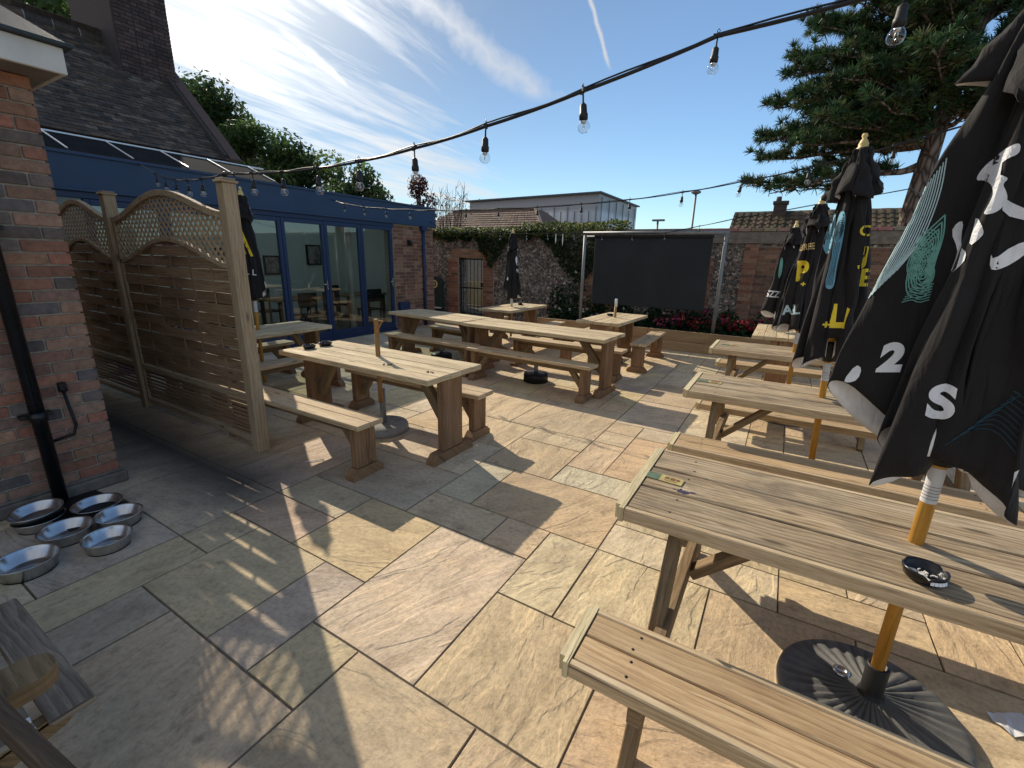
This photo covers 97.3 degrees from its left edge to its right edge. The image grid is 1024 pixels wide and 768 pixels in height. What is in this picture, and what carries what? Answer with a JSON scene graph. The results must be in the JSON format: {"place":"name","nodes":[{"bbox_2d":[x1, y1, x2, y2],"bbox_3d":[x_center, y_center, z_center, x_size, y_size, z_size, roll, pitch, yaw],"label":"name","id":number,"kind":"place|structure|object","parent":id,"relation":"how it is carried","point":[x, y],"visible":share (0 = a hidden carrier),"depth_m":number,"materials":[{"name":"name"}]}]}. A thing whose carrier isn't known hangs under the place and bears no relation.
{"place":"outdoors","nodes":[
{"label":"outdoors","id":0,"kind":"place"},
{"bbox_2d":[0,5,128,520],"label":"brick building","id":1,"kind":"structure","parent":0,"point":[56,440],"depth_m":2.80,"materials":[{"name":"red brick"}]},
{"bbox_2d":[466,258,482,281],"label":"grey shed","id":2,"kind":"structure","parent":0,"point":[477,270],"depth_m":17.80,"materials":[{"name":"wood"}]},
{"bbox_2d":[466,304,482,316],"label":"ground","id":3,"kind":"structure","parent":0,"point":[473,308],"depth_m":14.73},
{"bbox_2d":[17,0,81,134],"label":"broadleaf tree","id":4,"kind":"object","parent":3,"relation":"on","point":[60,7],"visible":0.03,"depth_m":13.57,"materials":[{"name":"green plant"}]},
{"bbox_2d":[0,0,241,175],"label":"tiled house","id":5,"kind":"structure","parent":3,"relation":"on","point":[121,82],"depth_m":9.37,"materials":[{"name":"tile"}]},
{"bbox_2d":[178,66,273,179],"bbox_3d":[-14.757,-10.216,22.924,7.748,9.931,7.830,10,18,29],"label":"broadleaf tree","id":6,"kind":"object","parent":3,"relation":"on","point":[208,97],"visible":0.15,"depth_m":20.89,"materials":[{"name":"green plant"}]},
{"bbox_2d":[39,128,435,378],"bbox_3d":[-5.374,-2.515,8.971,4.015,3.112,7.280,10,18,29],"label":"garden room","id":7,"kind":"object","parent":3,"relation":"on","point":[309,240],"visible":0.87,"depth_m":8.80,"materials":[{"name":"blue paint"}]},
{"bbox_2d":[81,198,183,371],"bbox_3d":[-5.040,-1.303,6.115,0.062,2.170,0.842,10,18,29],"label":"door","id":8,"kind":"structure","parent":7,"relation":"in","point":[91,202],"depth_m":5.77,"materials":[{"name":"blue paint"}]},
{"bbox_2d":[139,164,220,196],"bbox_3d":[-3.469,-2.139,4.571,0.050,0.630,3.901,-13,21,-42],"label":"festoon string","id":9,"kind":"object","parent":7,"relation":"hanging from","point":[189,190],"visible":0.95,"depth_m":4.11,"materials":[{"name":"black plastic"}]},
{"bbox_2d":[164,207,229,351],"bbox_3d":[-4.604,-1.490,6.821,0.062,2.170,0.842,10,18,29],"label":"door","id":10,"kind":"structure","parent":7,"relation":"in","point":[169,207],"depth_m":6.38,"materials":[{"name":"blue paint"}]},
{"bbox_2d":[258,288,278,323],"bbox_3d":[-5.178,-1.552,9.539,0.400,0.900,0.400,10,18,29],"label":"dining chair","id":11,"kind":"object","parent":7,"relation":"on","point":[270,310],"visible":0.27,"depth_m":9.65,"materials":[{"name":"brown wood"}]},
{"bbox_2d":[253,214,292,344],"bbox_3d":[-4.168,-1.677,7.526,0.062,2.170,0.842,10,18,29],"label":"door","id":12,"kind":"structure","parent":7,"relation":"in","point":[258,217],"depth_m":7.74,"materials":[{"name":"blue paint"}]},
{"bbox_2d":[258,296,322,337],"bbox_3d":[-4.537,-1.440,9.474,0.700,0.750,1.200,10,18,29],"label":"dining table","id":13,"kind":"object","parent":7,"relation":"on","point":[279,300],"visible":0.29,"depth_m":9.09,"materials":[{"name":"brown wood"}]},
{"bbox_2d":[294,292,317,334],"bbox_3d":[-4.148,-1.363,8.953,0.400,0.900,0.400,10,18,29],"label":"dining chair","id":14,"kind":"object","parent":7,"relation":"on","point":[306,300],"visible":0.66,"depth_m":8.79,"materials":[{"name":"black wood"}]},
{"bbox_2d":[280,217,332,343],"bbox_3d":[-3.708,-1.860,8.217,0.118,2.170,0.842,10,18,29],"label":"door","id":15,"kind":"structure","parent":7,"relation":"in","point":[328,334],"depth_m":8.27,"materials":[{"name":"blue paint"}]},
{"bbox_2d":[313,291,341,330],"bbox_3d":[-3.866,-1.484,9.409,0.400,0.900,0.400,10,18,29],"label":"dining chair","id":16,"kind":"object","parent":7,"relation":"on","point":[336,297],"visible":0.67,"depth_m":9.31,"materials":[{"name":"brown wood"}]},
{"bbox_2d":[323,221,366,337],"bbox_3d":[-3.296,-2.051,8.936,0.062,2.170,0.842,10,18,29],"label":"door","id":17,"kind":"structure","parent":7,"relation":"in","point":[361,329],"depth_m":9.00,"materials":[{"name":"blue paint"}]},
{"bbox_2d":[333,292,386,327],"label":"dining table","id":18,"kind":"object","parent":7,"relation":"on","point":[346,294],"visible":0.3,"depth_m":10.60,"materials":[{"name":"brown wood"}]},
{"bbox_2d":[357,289,381,325],"bbox_3d":[-3.276,-1.737,10.363,0.400,0.900,0.400,10,18,29],"label":"dining chair","id":19,"kind":"object","parent":7,"relation":"on","point":[373,295],"visible":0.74,"depth_m":10.23,"materials":[{"name":"black wood"}]},
{"bbox_2d":[360,224,395,331],"bbox_3d":[-2.836,-2.234,9.628,0.118,2.170,0.842,10,18,29],"label":"door","id":20,"kind":"structure","parent":7,"relation":"in","point":[370,328],"depth_m":9.69,"materials":[{"name":"blue paint"}]},
{"bbox_2d":[332,125,961,219],"bbox_3d":[0.236,-2.433,5.513,9.208,0.792,0.201,13,19,36],"label":"festoon string","id":21,"kind":"object","parent":7,"relation":"hanging from","point":[893,153],"visible":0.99,"depth_m":4.49,"materials":[{"name":"black plastic"},{"name":"clear glass"}]},
{"bbox_2d":[218,118,279,176],"bbox_3d":[-11.734,-7.719,19.908,4.007,6.899,4.756,-5,17,-22],"label":"broadleaf tree","id":22,"kind":"object","parent":3,"relation":"on","point":[242,143],"visible":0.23,"depth_m":18.30,"materials":[{"name":"green plant"}]},
{"bbox_2d":[240,127,351,191],"bbox_3d":[-8.736,-7.237,19.549,4.076,6.305,5.267,4,16,8],"label":"broadleaf tree","id":23,"kind":"object","parent":3,"relation":"on","point":[293,157],"visible":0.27,"depth_m":18.16,"materials":[{"name":"green plant"}]},
{"bbox_2d":[322,162,394,200],"bbox_3d":[-5.957,-5.916,17.534,3.161,4.983,3.356,-4,17,-19],"label":"broadleaf tree","id":24,"kind":"object","parent":3,"relation":"on","point":[369,187],"visible":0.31,"depth_m":16.49,"materials":[{"name":"green plant"}]},
{"bbox_2d":[407,174,437,220],"bbox_3d":[-3.225,-5.206,16.267,1.581,4.435,1.378,5,16,12],"label":"purple shrub","id":25,"kind":"object","parent":3,"relation":"on","point":[419,189],"visible":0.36,"depth_m":15.66,"materials":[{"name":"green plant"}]},
{"bbox_2d":[433,276,443,311],"bbox_3d":[-2.280,-2.592,13.166,0.600,1.080,0.170,10,18,29],"label":"arched board","id":26,"kind":"object","parent":3,"relation":"on","point":[439,293],"visible":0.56,"depth_m":13.10,"materials":[{"name":"black wood"}]},
{"bbox_2d":[424,183,479,227],"bbox_3d":[-2.130,-4.845,15.579,2.042,4.134,0.930,10,18,29],"label":"bare shrub","id":27,"kind":"object","parent":3,"relation":"on","point":[441,221],"visible":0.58,"depth_m":15.24,"materials":[{"name":"brown plant"}]},
{"bbox_2d":[466,281,482,305],"bbox_3d":[-2.085,-3.341,16.337,4.400,0.820,0.060,10,18,29],"label":"pale fence","id":28,"kind":"object","parent":3,"relation":"on","point":[474,295],"visible":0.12,"depth_m":15.88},
{"bbox_2d":[432,226,906,324],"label":"flint wall","id":29,"kind":"structure","parent":3,"relation":"on","point":[751,258],"depth_m":10.71,"materials":[{"name":"stone"}]},
{"bbox_2d":[460,258,482,314],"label":"iron gate","id":30,"kind":"structure","parent":29,"relation":"attached to","point":[470,287],"depth_m":12.78,"materials":[{"name":"black metal"}]},
{"bbox_2d":[432,218,632,280],"bbox_3d":[0.196,-3.509,11.792,5.767,1.490,0.663,10,18,29],"label":"ivy","id":31,"kind":"object","parent":29,"relation":"attached to","point":[535,227],"visible":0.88,"depth_m":11.08,"materials":[{"name":"green plant"}]},
{"bbox_2d":[691,190,700,228],"bbox_3d":[7.886,-6.122,20.016,0.400,4.650,0.400,10,18,29],"label":"street lamp","id":32,"kind":"object","parent":3,"relation":"on","point":[695,193],"visible":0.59,"depth_m":19.51,"materials":[{"name":"grey metal"}]},
{"bbox_2d":[730,196,901,228],"bbox_3d":[11.499,-4.313,15.225,7.609,3.920,3.040,10,18,29],"label":"tiled bungalow","id":33,"kind":"object","parent":3,"relation":"on","point":[885,217],"visible":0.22,"depth_m":15.50,"materials":[{"name":"tile"}]},
{"bbox_2d":[736,0,1023,226],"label":"pine tree","id":34,"kind":"object","parent":3,"relation":"on","point":[876,88],"visible":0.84,"depth_m":9.43,"materials":[{"name":"green plant"}]},
{"bbox_2d":[432,207,564,228],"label":"hipped house","id":35,"kind":"structure","parent":0,"point":[506,218],"depth_m":23.77,"materials":[{"name":"tile"}]},
{"bbox_2d":[0,322,1023,767],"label":"paving","id":36,"kind":"structure","parent":0,"point":[168,688],"depth_m":2.27,"materials":[{"name":"stone"}]},
{"bbox_2d":[0,543,60,584],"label":"dog bowl","id":37,"kind":"object","parent":36,"relation":"on","point":[26,564],"visible":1,"depth_m":2.39,"materials":[{"name":"metal"}]},
{"bbox_2d":[10,507,65,535],"bbox_3d":[-2.886,0.839,2.754,0.241,0.065,0.241,10,18,29],"label":"dog bowl","id":38,"kind":"object","parent":36,"relation":"on","point":[31,530],"visible":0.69,"depth_m":2.67,"materials":[{"name":"metal"}]},
{"bbox_2d":[5,498,63,527],"bbox_3d":[-2.894,0.794,2.745,0.251,0.068,0.251,12,21,29],"label":"dog bowl","id":39,"kind":"object","parent":38,"relation":"on","point":[38,512],"visible":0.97,"depth_m":2.76,"materials":[{"name":"metal"}]},
{"bbox_2d":[0,695,76,767],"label":"garden chair","id":40,"kind":"object","parent":36,"relation":"on","point":[26,742],"visible":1,"depth_m":0.94,"materials":[{"name":"brown wood"}]},
{"bbox_2d":[0,598,95,767],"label":"garden bench","id":41,"kind":"object","parent":36,"relation":"on","point":[43,675],"visible":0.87,"depth_m":1.26,"materials":[{"name":"brown wood"}]},
{"bbox_2d":[35,516,93,547],"bbox_3d":[-2.608,0.873,2.640,0.251,0.074,0.251,10,18,29],"label":"dog bowl","id":42,"kind":"object","parent":36,"relation":"on","point":[59,533],"visible":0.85,"depth_m":2.66,"materials":[{"name":"metal"}]},
{"bbox_2d":[63,490,129,531],"bbox_3d":[-2.809,0.814,2.941,0.500,0.012,0.340,8,17,22],"label":"rubber mat","id":43,"kind":"object","parent":36,"relation":"on","point":[69,503],"visible":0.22,"depth_m":2.98,"materials":[{"name":"black rubber"}]},
{"bbox_2d":[69,492,122,516],"bbox_3d":[-2.680,0.797,2.917,0.261,0.068,0.261,10,18,29],"label":"dog bowl","id":44,"kind":"object","parent":43,"relation":"on","point":[76,508],"visible":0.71,"depth_m":2.96,"materials":[{"name":"metal"}]},
{"bbox_2d":[79,524,132,556],"bbox_3d":[-2.310,0.898,2.577,0.231,0.074,0.231,10,18,29],"label":"dog bowl","id":45,"kind":"object","parent":36,"relation":"on","point":[106,541],"visible":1,"depth_m":2.59,"materials":[{"name":"metal"}]},
{"bbox_2d":[93,503,142,528],"bbox_3d":[-2.438,0.832,2.801,0.241,0.074,0.241,10,18,29],"label":"dog bowl","id":46,"kind":"object","parent":36,"relation":"on","point":[128,513],"visible":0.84,"depth_m":2.83,"materials":[{"name":"metal"}]},
{"bbox_2d":[57,173,270,452],"bbox_3d":[-3.718,-0.783,4.495,3.822,2.210,0.124,10,18,29],"label":"lattice fence","id":47,"kind":"object","parent":36,"relation":"on","point":[120,267],"visible":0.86,"depth_m":4.13,"materials":[{"name":"brown wood"}]},
{"bbox_2d":[222,0,908,193],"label":"festoon string","id":48,"kind":"object","parent":47,"relation":"hanging from","point":[899,21],"visible":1,"depth_m":1.50,"materials":[{"name":"black plastic"},{"name":"clear glass"}]},
{"bbox_2d":[164,340,295,397],"bbox_3d":[-3.563,-0.226,5.784,0.300,0.450,1.601,10,18,28],"label":"trestle bench","id":49,"kind":"object","parent":36,"relation":"on","point":[274,347],"visible":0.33,"depth_m":6.21,"materials":[{"name":"brown wood"}]},
{"bbox_2d":[175,321,331,412],"bbox_3d":[-3.064,-0.274,5.438,0.690,0.752,1.664,10,18,28],"label":"trestle table","id":50,"kind":"object","parent":36,"relation":"on","point":[295,329],"visible":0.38,"depth_m":5.65,"materials":[{"name":"brown wood"}]},
{"bbox_2d":[237,187,266,382],"bbox_3d":[-3.018,-1.099,5.272,0.264,2.230,0.286,0,16,-5],"label":"parasol","id":51,"kind":"object","parent":50,"relation":"in","point":[257,284],"visible":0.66,"depth_m":5.12,"materials":[{"name":"black fabric"}]},
{"bbox_2d":[210,357,345,415],"bbox_3d":[-2.657,-0.047,5.223,0.300,0.450,1.601,10,18,28],"label":"trestle bench","id":52,"kind":"object","parent":36,"relation":"on","point":[276,365],"visible":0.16,"depth_m":5.14,"materials":[{"name":"brown wood"}]},
{"bbox_2d":[226,385,383,482],"bbox_3d":[-1.826,0.359,3.846,1.801,0.450,0.300,10,18,29],"label":"trestle bench","id":53,"kind":"object","parent":36,"relation":"on","point":[357,427],"visible":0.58,"depth_m":3.49,"materials":[{"name":"brown wood"}]},
{"bbox_2d":[279,340,480,467],"bbox_3d":[-1.258,0.113,4.213,1.885,0.752,0.690,11,18,30],"label":"trestle table","id":54,"kind":"object","parent":36,"relation":"on","point":[322,364],"visible":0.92,"depth_m":3.86,"materials":[{"name":"brown wood"}]},
{"bbox_2d":[374,388,408,438],"bbox_3d":[-1.247,0.245,4.356,0.470,0.420,0.470,10,18,29],"label":"umbrella stand","id":55,"kind":"object","parent":36,"relation":"on","point":[391,426],"visible":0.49,"depth_m":4.31,"materials":[{"name":"grey concrete"}]},
{"bbox_2d":[373,319,383,402],"bbox_3d":[-1.207,-0.201,4.152,0.112,0.790,0.044,10,18,29],"label":"pole stub","id":56,"kind":"object","parent":55,"relation":"in","point":[377,351],"visible":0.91,"depth_m":4.12,"materials":[{"name":"brown wood"}]},
{"bbox_2d":[345,369,492,441],"bbox_3d":[-1.005,0.159,4.629,1.781,0.450,0.300,10,18,29],"label":"trestle bench","id":57,"kind":"object","parent":36,"relation":"on","point":[474,402],"visible":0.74,"depth_m":4.32,"materials":[{"name":"brown wood"}]},
{"bbox_2d":[384,332,479,377],"bbox_3d":[-1.252,-0.471,6.856,1.721,0.450,0.300,11,18,31],"label":"trestle bench","id":58,"kind":"object","parent":36,"relation":"on","point":[396,340],"visible":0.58,"depth_m":6.74,"materials":[{"name":"brown wood"}]},
{"bbox_2d":[388,309,489,352],"bbox_3d":[-1.185,-0.750,7.295,1.664,0.752,0.690,13,19,36],"label":"trestle table","id":59,"kind":"object","parent":36,"relation":"on","point":[411,319],"visible":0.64,"depth_m":7.19,"materials":[{"name":"brown wood"}]},
{"bbox_2d":[431,348,451,358],"bbox_3d":[-1.151,-0.490,7.356,0.340,0.220,0.340,10,18,29],"label":"umbrella stand","id":60,"kind":"object","parent":36,"relation":"on","point":[441,353],"visible":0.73,"depth_m":7.29,"materials":[{"name":"black plastic"}]},
{"bbox_2d":[428,325,500,362],"bbox_3d":[-0.835,-0.703,7.718,1.501,0.450,0.300,13,20,37],"label":"trestle bench","id":61,"kind":"object","parent":36,"relation":"on","point":[439,331],"visible":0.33,"depth_m":7.87,"materials":[{"name":"brown wood"}]},
{"bbox_2d":[479,303,546,349],"bbox_3d":[0.040,-1.128,8.751,0.690,0.752,1.424,10,18,29],"label":"trestle table","id":62,"kind":"object","parent":36,"relation":"on","point":[502,311],"visible":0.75,"depth_m":8.38,"materials":[{"name":"brown wood"}]},
{"bbox_2d":[503,228,521,336],"bbox_3d":[-0.005,-1.867,8.570,0.388,2.070,0.354,10,18,29],"label":"parasol","id":63,"kind":"object","parent":62,"relation":"in","point":[511,285],"visible":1,"depth_m":8.39,"materials":[{"name":"black fabric"}]},
{"bbox_2d":[466,345,597,403],"bbox_3d":[0.193,-0.156,5.854,1.862,0.450,0.300,12,19,33],"label":"trestle bench","id":64,"kind":"object","parent":36,"relation":"on","point":[481,355],"visible":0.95,"depth_m":5.64,"materials":[{"name":"brown wood"}]},
{"bbox_2d":[523,366,547,383],"bbox_3d":[0.332,-0.148,6.264,0.340,0.220,0.340,10,18,29],"label":"umbrella stand","id":65,"kind":"object","parent":36,"relation":"on","point":[535,376],"visible":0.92,"depth_m":6.16,"materials":[{"name":"black plastic"}]},
{"bbox_2d":[463,318,624,398],"bbox_3d":[0.369,-0.401,6.186,2.145,0.752,0.690,11,19,32],"label":"trestle table","id":66,"kind":"object","parent":36,"relation":"on","point":[585,338],"visible":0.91,"depth_m":5.77,"materials":[{"name":"brown wood"}]},
{"bbox_2d":[522,321,565,353],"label":"trestle bench","id":67,"kind":"object","parent":36,"relation":"on","point":[530,348],"visible":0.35,"depth_m":8.65,"materials":[{"name":"brown wood"}]},
{"bbox_2d":[509,335,627,382],"bbox_3d":[0.785,-0.399,6.773,1.841,0.450,0.300,11,18,31],"label":"trestle bench","id":68,"kind":"object","parent":36,"relation":"on","point":[519,341],"visible":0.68,"depth_m":6.71,"materials":[{"name":"brown wood"}]},
{"bbox_2d":[560,327,589,359],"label":"trestle bench","id":69,"kind":"object","parent":36,"relation":"on","point":[565,354],"visible":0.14,"depth_m":7.28,"materials":[{"name":"brown wood"}]},
{"bbox_2d":[576,312,647,369],"bbox_3d":[1.656,-0.728,7.461,0.690,0.752,1.424,11,18,31],"label":"trestle table","id":70,"kind":"object","parent":36,"relation":"on","point":[624,322],"visible":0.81,"depth_m":7.35,"materials":[{"name":"brown wood"}]},
{"bbox_2d":[626,331,665,373],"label":"trestle bench","id":71,"kind":"object","parent":36,"relation":"on","point":[654,339],"visible":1,"depth_m":6.94,"materials":[{"name":"brown wood"}]},
{"bbox_2d":[537,314,832,368],"bbox_3d":[4.056,-0.909,8.993,7.204,0.385,1.595,10,18,29],"label":"timber planter","id":72,"kind":"object","parent":36,"relation":"on","point":[691,342],"visible":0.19,"depth_m":8.54,"materials":[{"name":"wood"}]},
{"bbox_2d":[546,284,570,314],"bbox_3d":[1.132,-2.068,11.044,0.527,0.791,0.553,-11,20,-38],"label":"bedding plant","id":73,"kind":"object","parent":72,"relation":"in","point":[558,295],"visible":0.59,"depth_m":11.00,"materials":[{"name":"green plant"}]},
{"bbox_2d":[557,303,570,319],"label":"bedding plant","id":74,"kind":"object","parent":72,"relation":"on","point":[565,315],"visible":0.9,"depth_m":10.04,"materials":[{"name":"green plant"}]},
{"bbox_2d":[558,268,587,317],"bbox_3d":[1.456,-2.161,10.697,0.734,1.172,0.712,2,16,1],"label":"bedding plant","id":75,"kind":"object","parent":72,"relation":"in","point":[573,295],"visible":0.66,"depth_m":10.63,"materials":[{"name":"green plant"}]},
{"bbox_2d":[583,285,610,315],"bbox_3d":[2.019,-1.913,10.485,0.598,0.823,0.720,-12,20,-39],"label":"bedding plant","id":76,"kind":"object","parent":72,"relation":"in","point":[597,307],"visible":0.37,"depth_m":10.42,"materials":[{"name":"green plant"}]},
{"bbox_2d":[642,307,665,324],"bbox_3d":[3.087,-1.532,9.860,0.728,0.482,0.577,3,16,4],"label":"bedding plant","id":77,"kind":"object","parent":72,"relation":"in","point":[651,309],"visible":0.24,"depth_m":9.77,"materials":[{"name":"green plant"}]},
{"bbox_2d":[579,230,729,333],"bbox_3d":[2.623,-2.004,8.788,2.720,1.858,0.123,10,18,29],"label":"outdoor screen","id":78,"kind":"object","parent":72,"relation":"on","point":[671,271],"visible":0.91,"depth_m":8.68,"materials":[{"name":"fabric"}]},
{"bbox_2d":[430,188,921,240],"bbox_3d":[3.379,-3.328,8.594,10.832,1.197,3.447,2,16,3],"label":"festoon string","id":79,"kind":"object","parent":78,"relation":"hanging from","point":[658,233],"visible":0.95,"depth_m":8.51,"materials":[{"name":"black plastic"}]},
{"bbox_2d":[645,310,665,328],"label":"bedding plant","id":80,"kind":"object","parent":72,"relation":"on","point":[652,323],"visible":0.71,"depth_m":9.17,"materials":[{"name":"green plant"}]},
{"bbox_2d":[654,317,668,328],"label":"bedding plant","id":81,"kind":"object","parent":72,"relation":"in","point":[662,323],"visible":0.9,"depth_m":8.91,"materials":[{"name":"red plant"}]},
{"bbox_2d":[665,316,684,330],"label":"bedding plant","id":82,"kind":"object","parent":72,"relation":"on","point":[674,324],"visible":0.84,"depth_m":8.80,"materials":[{"name":"green plant"}]},
{"bbox_2d":[677,315,695,330],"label":"bedding plant","id":83,"kind":"object","parent":72,"relation":"in","point":[683,322],"visible":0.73,"depth_m":8.77,"materials":[{"name":"red plant"}]},
{"bbox_2d":[686,320,704,332],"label":"bedding plant","id":84,"kind":"object","parent":72,"relation":"in","point":[693,326],"visible":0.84,"depth_m":8.61,"materials":[{"name":"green plant"}]},
{"bbox_2d":[699,319,711,333],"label":"bedding plant","id":85,"kind":"object","parent":72,"relation":"in","point":[705,326],"visible":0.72,"depth_m":8.54,"materials":[{"name":"green plant"}]},
{"bbox_2d":[697,308,713,329],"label":"bedding plant","id":86,"kind":"object","parent":72,"relation":"on","point":[708,315],"visible":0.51,"depth_m":8.88,"materials":[{"name":"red plant"}]},
{"bbox_2d":[714,317,727,334],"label":"bedding plant","id":87,"kind":"object","parent":72,"relation":"in","point":[718,329],"visible":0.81,"depth_m":8.40,"materials":[{"name":"red plant"}]},
{"bbox_2d":[721,316,743,335],"bbox_3d":[4.095,-1.042,8.387,0.394,0.392,0.371,11,18,31],"label":"bedding plant","id":88,"kind":"object","parent":72,"relation":"in","point":[732,330],"visible":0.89,"depth_m":8.33,"materials":[{"name":"red plant"}]},
{"bbox_2d":[734,320,757,336],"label":"bedding plant","id":89,"kind":"object","parent":72,"relation":"on","point":[744,329],"visible":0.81,"depth_m":8.24,"materials":[{"name":"red plant"}]},
{"bbox_2d":[752,323,795,383],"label":"picnic table","id":90,"kind":"object","parent":36,"relation":"on","point":[768,332],"visible":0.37,"depth_m":5.87,"materials":[{"name":"brown wood"}]},
{"bbox_2d":[760,221,801,336],"bbox_3d":[3.743,-1.148,6.253,0.466,2.110,0.383,10,18,29],"label":"parasol","id":91,"kind":"object","parent":90,"relation":"in","point":[790,245],"visible":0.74,"depth_m":6.09,"materials":[{"name":"black fabric"}]},
{"bbox_2d":[766,421,797,426],"bbox_3d":[3.000,0.282,4.970,0.525,0.215,0.525,10,18,29],"label":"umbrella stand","id":92,"kind":"object","parent":36,"relation":"on","point":[781,424],"visible":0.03,"depth_m":4.78,"materials":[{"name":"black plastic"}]},
{"bbox_2d":[771,195,830,384],"bbox_3d":[3.010,-0.778,4.684,0.422,2.210,0.385,-4,17,-19],"label":"parasol","id":93,"kind":"object","parent":92,"relation":"in","point":[794,304],"visible":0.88,"depth_m":4.53,"materials":[{"name":"black fabric"}]},
{"bbox_2d":[709,340,864,451],"bbox_3d":[3.023,0.036,4.890,1.660,0.776,1.476,10,18,29],"label":"picnic table","id":94,"kind":"object","parent":36,"relation":"on","point":[733,365],"visible":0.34,"depth_m":5.00,"materials":[{"name":"brown wood"}]},
{"bbox_2d":[559,447,1023,767],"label":"picnic table","id":95,"kind":"object","parent":36,"relation":"on","point":[848,540],"visible":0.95,"depth_m":1.44,"materials":[{"name":"brown wood"}]},
{"bbox_2d":[642,471,684,485],"bbox_3d":[0.646,0.403,1.941,0.178,0.004,0.060,12,19,33],"label":"beer mat","id":96,"kind":"object","parent":95,"relation":"on","point":[667,479],"visible":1,"depth_m":1.93,"materials":[{"name":"multicoloured"}]},
{"bbox_2d":[902,556,950,586],"bbox_3d":[1.236,0.566,1.350,0.110,0.036,0.110,2,16,2],"label":"ashtray","id":97,"kind":"object","parent":95,"relation":"on","point":[925,572],"visible":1,"depth_m":1.35,"materials":[{"name":"black plastic"}]},
{"bbox_2d":[667,372,1023,528],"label":"picnic table","id":98,"kind":"object","parent":36,"relation":"on","point":[750,400],"visible":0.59,"depth_m":3.00,"materials":[{"name":"brown wood"}]},
{"bbox_2d":[776,639,976,767],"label":"umbrella stand","id":99,"kind":"object","parent":36,"relation":"on","point":[849,679],"visible":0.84,"depth_m":1.72,"materials":[{"name":"black plastic"}]},
{"bbox_2d":[827,9,1023,671],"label":"parasol","id":100,"kind":"object","parent":99,"relation":"in","point":[927,374],"visible":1,"depth_m":1.31,"materials":[{"name":"black fabric"}]},
{"bbox_2d":[986,711,1023,736],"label":"crumpled paper","id":101,"kind":"object","parent":36,"relation":"on","point":[1011,723],"visible":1,"depth_m":1.70,"materials":[{"name":"white paper"}]},
{"bbox_3d":[2.247,0.716,3.357,0.525,0.215,0.525,10,18,29],"label":"umbrella stand","id":102,"kind":"object","parent":36,"relation":"on","visible":0},
{"bbox_2d":[791,133,883,459],"bbox_3d":[2.194,-0.412,3.071,0.424,2.340,0.363,8,17,30],"label":"parasol","id":103,"kind":"object","parent":102,"relation":"in","point":[840,294],"visible":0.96,"depth_m":2.91,"materials":[{"name":"black fabric"}]},
{"bbox_2d":[34,0,1013,228],"label":"sky","id":104,"kind":"structure","parent":0,"point":[353,78],"materials":[{"name":"blue"}]},
{"bbox_2d":[464,191,639,228],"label":"sheeted building","id":105,"kind":"structure","parent":0,"point":[603,212],"depth_m":26.96,"materials":[{"name":"white metal"}]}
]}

